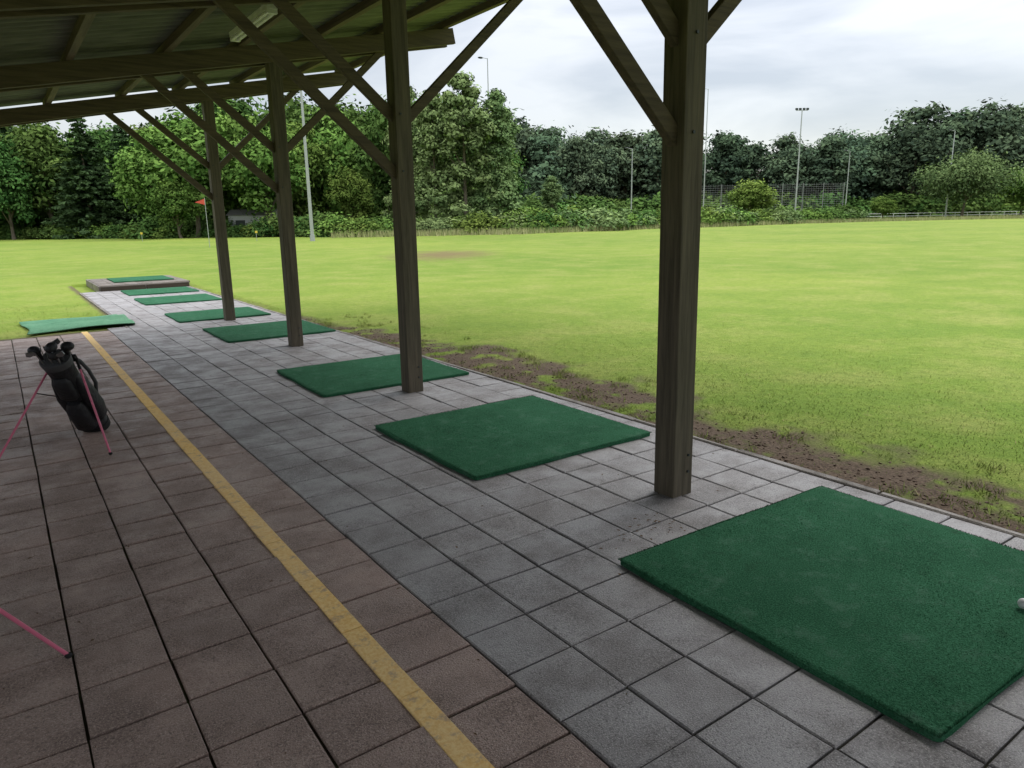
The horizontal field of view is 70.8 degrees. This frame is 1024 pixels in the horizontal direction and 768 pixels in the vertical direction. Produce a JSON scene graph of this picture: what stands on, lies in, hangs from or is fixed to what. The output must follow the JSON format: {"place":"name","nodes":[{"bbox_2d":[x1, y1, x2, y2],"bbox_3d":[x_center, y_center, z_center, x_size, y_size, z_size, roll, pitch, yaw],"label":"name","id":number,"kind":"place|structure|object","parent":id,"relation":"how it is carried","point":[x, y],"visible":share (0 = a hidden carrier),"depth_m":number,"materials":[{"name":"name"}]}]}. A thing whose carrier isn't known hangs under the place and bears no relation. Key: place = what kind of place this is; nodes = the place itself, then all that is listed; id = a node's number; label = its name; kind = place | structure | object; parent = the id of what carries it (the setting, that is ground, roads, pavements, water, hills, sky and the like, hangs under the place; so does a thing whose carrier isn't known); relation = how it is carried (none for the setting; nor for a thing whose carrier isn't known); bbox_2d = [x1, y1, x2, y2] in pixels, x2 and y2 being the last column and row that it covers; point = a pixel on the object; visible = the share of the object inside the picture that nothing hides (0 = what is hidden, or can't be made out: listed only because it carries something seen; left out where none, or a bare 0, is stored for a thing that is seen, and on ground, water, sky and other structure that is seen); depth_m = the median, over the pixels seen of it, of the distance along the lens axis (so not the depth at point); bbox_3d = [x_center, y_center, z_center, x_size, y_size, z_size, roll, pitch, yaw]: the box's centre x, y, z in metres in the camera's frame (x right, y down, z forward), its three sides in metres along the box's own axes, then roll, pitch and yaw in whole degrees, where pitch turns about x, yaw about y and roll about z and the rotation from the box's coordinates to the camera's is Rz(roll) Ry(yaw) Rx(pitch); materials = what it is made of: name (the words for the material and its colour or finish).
{"place":"outdoors","nodes":[
{"label":"outdoors","id":0,"kind":"place"},
{"bbox_2d":[0,286,1023,767],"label":"tiled paving","id":1,"kind":"structure","parent":0,"point":[242,600],"depth_m":3.18,"materials":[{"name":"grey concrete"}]},
{"bbox_2d":[0,608,72,658],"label":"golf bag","id":2,"kind":"object","parent":1,"relation":"on","point":[67,655],"visible":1,"depth_m":2.70,"materials":[{"name":"metal"}]},
{"bbox_2d":[0,338,112,457],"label":"golf bag","id":3,"kind":"object","parent":1,"relation":"on","point":[80,400],"visible":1,"depth_m":5.35,"materials":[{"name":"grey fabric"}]},
{"bbox_2d":[121,286,198,295],"bbox_3d":[-8.554,-2.261,17.479,1.532,0.030,1.456,-10,16,-34],"label":"golf practice mat","id":4,"kind":"object","parent":1,"relation":"on","point":[138,292],"visible":1,"depth_m":17.30,"materials":[{"name":"green carpet"}]},
{"bbox_2d":[134,293,221,305],"bbox_3d":[-7.204,-1.831,15.517,1.515,0.030,1.510,-10,16,-34],"label":"golf practice mat","id":5,"kind":"object","parent":1,"relation":"on","point":[160,300],"visible":1,"depth_m":15.35,"materials":[{"name":"green carpet"}]},
{"bbox_2d":[164,307,270,322],"bbox_3d":[-5.268,-1.248,12.846,1.512,0.030,1.408,-10,16,-34],"label":"golf practice mat","id":6,"kind":"object","parent":1,"relation":"on","point":[201,315],"visible":0.87,"depth_m":12.68,"materials":[{"name":"green carpet"}]},
{"bbox_2d":[202,320,335,342],"bbox_3d":[-3.679,-0.818,10.856,1.551,0.033,1.557,-10,16,-34],"label":"golf practice mat","id":7,"kind":"object","parent":1,"relation":"on","point":[248,332],"visible":0.84,"depth_m":10.67,"materials":[{"name":"green carpet"}]},
{"bbox_2d":[0,0,741,497],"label":"wooden shelter","id":8,"kind":"object","parent":1,"relation":"on","point":[60,50],"visible":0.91,"depth_m":6.74,"materials":[{"name":"brown wood"}]},
{"bbox_2d":[229,4,277,41],"bbox_3d":[-2.463,-3.451,6.806,0.090,0.165,1.250,-10,16,-34],"label":"fluorescent light fixture","id":9,"kind":"object","parent":8,"relation":"attached to","point":[260,16],"visible":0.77,"depth_m":6.60,"materials":[{"name":"white paint"}]},
{"bbox_2d":[276,354,469,396],"bbox_3d":[-1.512,-0.129,7.709,1.608,0.033,1.482,-10,16,-34],"label":"golf practice mat","id":10,"kind":"object","parent":1,"relation":"on","point":[331,379],"visible":0.84,"depth_m":7.53,"materials":[{"name":"green carpet"}]},
{"bbox_2d":[374,395,651,479],"bbox_3d":[-0.025,0.351,5.516,1.576,0.033,1.495,-10,16,-34],"label":"golf practice mat","id":11,"kind":"object","parent":1,"relation":"on","point":[482,441],"visible":1,"depth_m":5.35,"materials":[{"name":"green carpet"}]},
{"bbox_2d":[618,485,1023,741],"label":"golf practice mat","id":12,"kind":"object","parent":1,"relation":"on","point":[913,622],"visible":1,"depth_m":3.03,"materials":[{"name":"green carpet"}]},
{"bbox_2d":[1017,598,1023,608],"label":"golf ball","id":13,"kind":"object","parent":12,"relation":"on","point":[1020,602],"visible":1,"depth_m":2.89,"materials":[{"name":"white paint"}]},
{"bbox_2d":[0,218,1023,533],"bbox_3d":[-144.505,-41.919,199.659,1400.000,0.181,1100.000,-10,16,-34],"label":"grass field","id":14,"kind":"structure","parent":0,"point":[944,270],"depth_m":12.40,"materials":[{"name":"green plant"}]},
{"bbox_2d":[0,133,12,208],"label":"deciduous tree","id":15,"kind":"object","parent":14,"relation":"on","point":[4,177],"visible":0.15,"depth_m":89.07,"materials":[{"name":"green plant"}]},
{"bbox_2d":[0,133,46,239],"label":"deciduous tree","id":16,"kind":"object","parent":14,"relation":"on","point":[11,203],"visible":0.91,"depth_m":88.97,"materials":[{"name":"green plant"}]},
{"bbox_2d":[0,126,55,230],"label":"conifer tree","id":17,"kind":"object","parent":14,"relation":"on","point":[4,130],"visible":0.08,"depth_m":94.90,"materials":[{"name":"green plant"}]},
{"bbox_2d":[0,122,96,226],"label":"deciduous tree","id":18,"kind":"object","parent":14,"relation":"on","point":[40,152],"visible":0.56,"depth_m":90.35,"materials":[{"name":"green plant"}]},
{"bbox_2d":[19,314,134,334],"bbox_3d":[-7.214,-1.029,11.953,1.580,0.065,1.856,-10,16,-34],"label":"artificial turf sheet","id":19,"kind":"object","parent":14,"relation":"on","point":[43,326],"visible":1,"depth_m":11.97,"materials":[{"name":"green carpet"}]},
{"bbox_2d":[41,117,140,239],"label":"conifer tree","id":20,"kind":"object","parent":14,"relation":"on","point":[87,192],"visible":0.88,"depth_m":88.44,"materials":[{"name":"green plant"}]},
{"bbox_2d":[57,119,133,211],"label":"deciduous tree","id":21,"kind":"object","parent":14,"relation":"on","point":[102,136],"visible":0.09,"depth_m":95.21,"materials":[{"name":"green plant"}]},
{"bbox_2d":[95,124,159,225],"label":"conifer tree","id":22,"kind":"object","parent":14,"relation":"on","point":[122,138],"visible":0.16,"depth_m":91.89,"materials":[{"name":"green plant"}]},
{"bbox_2d":[86,275,189,291],"bbox_3d":[-10.165,-2.727,19.517,2.127,0.199,3.080,-10,16,-34],"label":"raised step","id":23,"kind":"object","parent":14,"relation":"on","point":[100,285],"visible":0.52,"depth_m":18.50,"materials":[{"name":"concrete"}]},
{"bbox_2d":[107,275,173,282],"bbox_3d":[-10.137,-2.868,19.620,1.440,0.030,1.602,-10,16,-34],"label":"golf practice mat","id":24,"kind":"object","parent":23,"relation":"on","point":[139,278],"visible":1,"depth_m":19.40,"materials":[{"name":"green carpet"}]},
{"bbox_2d":[103,121,199,221],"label":"deciduous tree","id":25,"kind":"object","parent":14,"relation":"on","point":[128,161],"visible":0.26,"depth_m":83.62,"materials":[{"name":"green plant"}]},
{"bbox_2d":[143,177,207,237],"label":"deciduous tree","id":26,"kind":"object","parent":14,"relation":"on","point":[171,205],"visible":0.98,"depth_m":76.54,"materials":[{"name":"green plant"}]},
{"bbox_2d":[129,110,239,237],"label":"deciduous tree","id":27,"kind":"object","parent":14,"relation":"on","point":[187,133],"visible":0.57,"depth_m":77.46,"materials":[{"name":"green plant"}]},
{"bbox_2d":[0,210,370,239],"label":"field hedge","id":28,"kind":"object","parent":14,"relation":"on","point":[149,229],"visible":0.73,"depth_m":82.27,"materials":[{"name":"green plant"}]},
{"bbox_2d":[196,198,209,246],"bbox_3d":[-20.937,-10.861,48.730,0.664,3.350,0.091,-2,13,-3],"label":"red flag","id":29,"kind":"object","parent":14,"relation":"on","point":[202,201],"visible":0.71,"depth_m":48.47,"materials":[{"name":"fabric"}]},
{"bbox_2d":[199,106,268,219],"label":"deciduous tree","id":30,"kind":"object","parent":14,"relation":"on","point":[230,202],"visible":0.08,"depth_m":86.21,"materials":[{"name":"green plant"}]},
{"bbox_2d":[226,209,277,225],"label":"cabin","id":31,"kind":"object","parent":14,"relation":"on","point":[237,217],"visible":0.31,"depth_m":84.22,"materials":[{"name":"metal"}]},
{"bbox_2d":[235,218,265,225],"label":"window and door","id":32,"kind":"structure","parent":31,"relation":"in","point":[242,222],"depth_m":84.23,"materials":[{"name":"metal"}]},
{"bbox_2d":[221,123,310,220],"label":"deciduous tree","id":33,"kind":"object","parent":14,"relation":"on","point":[251,186],"visible":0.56,"depth_m":80.36,"materials":[{"name":"green plant"}]},
{"bbox_2d":[266,116,340,215],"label":"deciduous tree","id":34,"kind":"object","parent":14,"relation":"on","point":[299,202],"visible":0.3,"depth_m":88.82,"materials":[{"name":"green plant"}]},
{"bbox_2d":[300,91,314,240],"bbox_3d":[-17.226,-18.595,58.280,1.510,13.997,0.593,-2,13,-5],"label":"street lamp","id":35,"kind":"object","parent":14,"relation":"on","point":[312,236],"visible":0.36,"depth_m":58.60,"materials":[{"name":"metal"}]},
{"bbox_2d":[286,96,360,215],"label":"deciduous tree","id":36,"kind":"object","parent":14,"relation":"on","point":[307,119],"visible":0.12,"depth_m":93.04,"materials":[{"name":"green plant"}]},
{"bbox_2d":[296,108,380,216],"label":"deciduous tree","id":37,"kind":"object","parent":14,"relation":"on","point":[343,143],"visible":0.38,"depth_m":90.30,"materials":[{"name":"green plant"}]},
{"bbox_2d":[325,164,377,220],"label":"deciduous tree","id":38,"kind":"object","parent":14,"relation":"on","point":[355,187],"visible":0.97,"depth_m":82.16,"materials":[{"name":"green plant"}]},
{"bbox_2d":[346,94,430,217],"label":"deciduous tree","id":39,"kind":"object","parent":14,"relation":"on","point":[377,176],"visible":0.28,"depth_m":86.17,"materials":[{"name":"green plant"}]},
{"bbox_2d":[381,85,432,222],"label":"birch tree","id":40,"kind":"object","parent":14,"relation":"on","point":[388,199],"visible":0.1,"depth_m":81.15,"materials":[{"name":"green plant"}]},
{"bbox_2d":[412,90,468,220],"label":"birch tree","id":41,"kind":"object","parent":14,"relation":"on","point":[426,139],"visible":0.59,"depth_m":78.44,"materials":[{"name":"green plant"}]},
{"bbox_2d":[423,70,506,219],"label":"birch tree","id":42,"kind":"object","parent":14,"relation":"on","point":[463,117],"visible":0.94,"depth_m":77.20,"materials":[{"name":"green plant"}]},
{"bbox_2d":[478,57,489,122],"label":"street lamp","id":43,"kind":"object","parent":14,"relation":"on","point":[487,72],"visible":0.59,"depth_m":97.84,"materials":[{"name":"metal"}]},
{"bbox_2d":[467,88,525,216],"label":"birch tree","id":44,"kind":"object","parent":14,"relation":"on","point":[499,148],"visible":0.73,"depth_m":78.90,"materials":[{"name":"green plant"}]},
{"bbox_2d":[0,161,1023,234],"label":"undergrowth","id":45,"kind":"object","parent":14,"relation":"on","point":[913,205],"visible":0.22,"depth_m":152.07,"materials":[{"name":"green plant"}]},
{"bbox_2d":[2,91,1023,215],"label":"distant trees","id":46,"kind":"object","parent":14,"relation":"on","point":[592,163],"visible":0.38,"depth_m":157.43,"materials":[{"name":"green plant"}]},
{"bbox_2d":[540,176,564,213],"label":"young tree","id":47,"kind":"object","parent":14,"relation":"on","point":[551,199],"visible":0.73,"depth_m":91.41,"materials":[{"name":"green plant"}]},
{"bbox_2d":[306,203,870,236],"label":"bramble hedge","id":48,"kind":"object","parent":14,"relation":"on","point":[584,218],"visible":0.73,"depth_m":79.71,"materials":[{"name":"green plant"}]},
{"bbox_2d":[625,148,632,210],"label":"street lamp","id":49,"kind":"object","parent":14,"relation":"on","point":[631,176],"visible":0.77,"depth_m":120.29,"materials":[{"name":"metal"}]},
{"bbox_2d":[301,316,1023,530],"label":"soil clods","id":50,"kind":"object","parent":14,"relation":"on","point":[882,477],"visible":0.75,"depth_m":5.18,"materials":[{"name":"brown soil"}]},
{"bbox_2d":[327,214,1023,237],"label":"tall grass","id":51,"kind":"structure","parent":14,"relation":"on","point":[492,231],"depth_m":81.29,"materials":[{"name":"green plant"}]},
{"bbox_2d":[703,88,708,210],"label":"street lamp","id":52,"kind":"object","parent":14,"relation":"on","point":[705,153],"visible":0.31,"depth_m":133.96,"materials":[{"name":"metal"}]},
{"bbox_2d":[723,178,779,212],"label":"field tree","id":53,"kind":"object","parent":14,"relation":"on","point":[753,195],"visible":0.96,"depth_m":111.07,"materials":[{"name":"green plant"}]},
{"bbox_2d":[701,182,844,211],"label":"ball stop fence","id":54,"kind":"object","parent":14,"relation":"on","point":[782,191],"visible":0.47,"depth_m":120.18,"materials":[{"name":"green metal"}]},
{"bbox_2d":[794,108,808,209],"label":"floodlight mast","id":55,"kind":"object","parent":14,"relation":"on","point":[804,109],"visible":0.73,"depth_m":133.93,"materials":[{"name":"metal"}]},
{"bbox_2d":[844,150,849,204],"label":"street lamp","id":56,"kind":"object","parent":14,"relation":"on","point":[847,179],"visible":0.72,"depth_m":144.73,"materials":[{"name":"metal"}]},
{"bbox_2d":[869,196,899,218],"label":"round bush","id":57,"kind":"object","parent":14,"relation":"on","point":[884,205],"visible":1,"depth_m":129.59,"materials":[{"name":"green plant"}]},
{"bbox_2d":[867,211,1019,217],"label":"rail fence","id":58,"kind":"object","parent":14,"relation":"on","point":[948,212],"visible":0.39,"depth_m":146.31,"materials":[{"name":"white paint"}]},
{"bbox_2d":[944,130,955,217],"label":"street lamp","id":59,"kind":"object","parent":14,"relation":"on","point":[951,163],"visible":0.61,"depth_m":144.01,"materials":[{"name":"metal"}]},
{"bbox_2d":[908,145,1023,216],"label":"solitary tree","id":60,"kind":"object","parent":14,"relation":"on","point":[960,177],"visible":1,"depth_m":134.01,"materials":[{"name":"green plant"}]},
{"bbox_2d":[993,166,1023,215],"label":"solitary tree","id":61,"kind":"object","parent":14,"relation":"on","point":[1015,199],"visible":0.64,"depth_m":137.25,"materials":[{"name":"green plant"}]},
{"bbox_2d":[0,0,1023,183],"label":"sky","id":62,"kind":"structure","parent":0,"point":[851,63],"materials":[{"name":"white"}]}
]}

